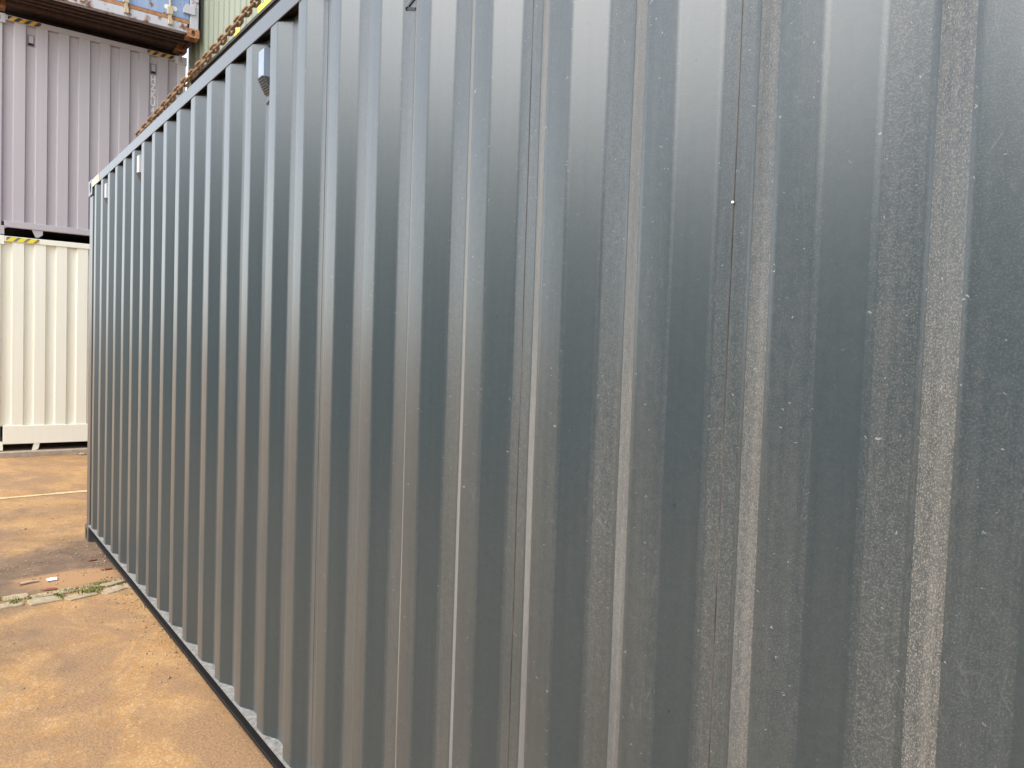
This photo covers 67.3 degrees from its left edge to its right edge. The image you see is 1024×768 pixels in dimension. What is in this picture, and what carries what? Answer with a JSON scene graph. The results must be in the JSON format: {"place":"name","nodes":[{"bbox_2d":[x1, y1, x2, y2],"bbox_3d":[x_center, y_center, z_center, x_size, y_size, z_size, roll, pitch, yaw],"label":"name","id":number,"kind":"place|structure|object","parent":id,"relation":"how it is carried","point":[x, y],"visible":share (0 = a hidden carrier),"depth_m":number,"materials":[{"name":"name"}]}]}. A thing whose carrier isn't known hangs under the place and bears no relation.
{"place":"outdoors","nodes":[
{"label":"outdoors","id":0,"kind":"place"},
{"bbox_2d":[0,503,194,708],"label":"gravel","id":1,"kind":"structure","parent":0,"point":[143,605],"depth_m":5.20,"materials":[{"name":"gravel"}]},
{"bbox_2d":[0,455,272,767],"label":"ground","id":2,"kind":"structure","parent":0,"point":[129,712],"depth_m":3.83,"materials":[{"name":"brown soil"}]},
{"bbox_2d":[19,580,38,585],"bbox_3d":[-3.201,1.315,5.094,0.020,0.018,0.115,4,3,36],"label":"twig","id":3,"kind":"object","parent":2,"relation":"on","point":[26,582],"visible":1,"depth_m":5.08,"materials":[{"name":"brown wood"}]},
{"bbox_2d":[0,490,86,498],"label":"painted line","id":4,"kind":"object","parent":2,"relation":"on","point":[44,494],"visible":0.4,"depth_m":7.99,"materials":[{"name":"white paint"}]},
{"bbox_2d":[0,440,87,457],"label":"concrete slab","id":5,"kind":"structure","parent":2,"relation":"on","point":[43,449],"depth_m":10.79,"materials":[{"name":"grey concrete"}]},
{"bbox_2d":[0,235,89,450],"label":"shipping container","id":6,"kind":"object","parent":5,"relation":"on","point":[44,318],"visible":0.39,"depth_m":10.64,"materials":[{"name":"white metal"}]},
{"bbox_2d":[0,12,186,243],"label":"shipping container","id":7,"kind":"object","parent":6,"relation":"on","point":[77,109],"visible":0.73,"depth_m":10.66,"materials":[{"name":"grey metal"}]},
{"bbox_2d":[0,0,198,56],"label":"shipping container","id":8,"kind":"object","parent":7,"relation":"on","point":[170,27],"visible":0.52,"depth_m":10.70,"materials":[{"name":"metal"}]},
{"bbox_2d":[115,0,188,24],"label":"door","id":9,"kind":"structure","parent":8,"relation":"in","point":[154,5],"depth_m":10.72,"materials":[{"name":"metal"}]},
{"bbox_2d":[40,588,56,590],"bbox_3d":[-2.998,1.326,4.975,0.100,0.010,0.042,0,3,-37],"label":"dead leaf","id":10,"kind":"object","parent":2,"relation":"on","point":[46,589],"visible":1,"depth_m":4.97,"materials":[{"name":"brown plant"}]},
{"bbox_2d":[46,577,56,580],"bbox_3d":[-3.104,1.313,5.187,0.065,0.009,0.065,0,3,-37],"label":"paper scrap","id":11,"kind":"object","parent":2,"relation":"on","point":[51,578],"visible":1,"depth_m":5.18,"materials":[{"name":"white paper"}]},
{"bbox_2d":[0,578,125,603],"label":"grass","id":12,"kind":"structure","parent":2,"relation":"on","point":[87,591],"depth_m":4.94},
{"bbox_2d":[0,579,130,608],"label":"stone gutter","id":13,"kind":"object","parent":2,"relation":"on","point":[49,597],"visible":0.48,"depth_m":4.85,"materials":[{"name":"stone"}]},
{"bbox_2d":[85,0,1023,767],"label":"shipping container","id":14,"kind":"object","parent":2,"relation":"on","point":[555,382],"visible":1,"depth_m":1.54,"materials":[{"name":"grey metal"}]},
{"bbox_2d":[135,0,260,137],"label":"lifting chain","id":15,"kind":"object","parent":14,"relation":"on","point":[179,90],"visible":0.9,"depth_m":4.51,"materials":[{"name":"metal"}]},
{"bbox_2d":[182,49,187,90],"label":"sky","id":16,"kind":"structure","parent":0,"point":[186,55],"materials":[{"name":"white"}]},
{"bbox_3d":[-2.700,-0.384,10.726,2.444,2.591,6.058,0,3,-37],"label":"shipping container","id":17,"kind":"object","parent":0,"visible":0},
{"bbox_3d":[-2.613,-2.985,10.621,2.444,2.591,6.058,0,3,-37],"label":"shipping container","id":18,"kind":"object","parent":17,"relation":"on","visible":0},
{"bbox_2d":[187,0,279,88],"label":"shipping container","id":19,"kind":"object","parent":18,"relation":"on","point":[216,17],"visible":0.09,"depth_m":10.43,"materials":[{"name":"metal"}]}
]}

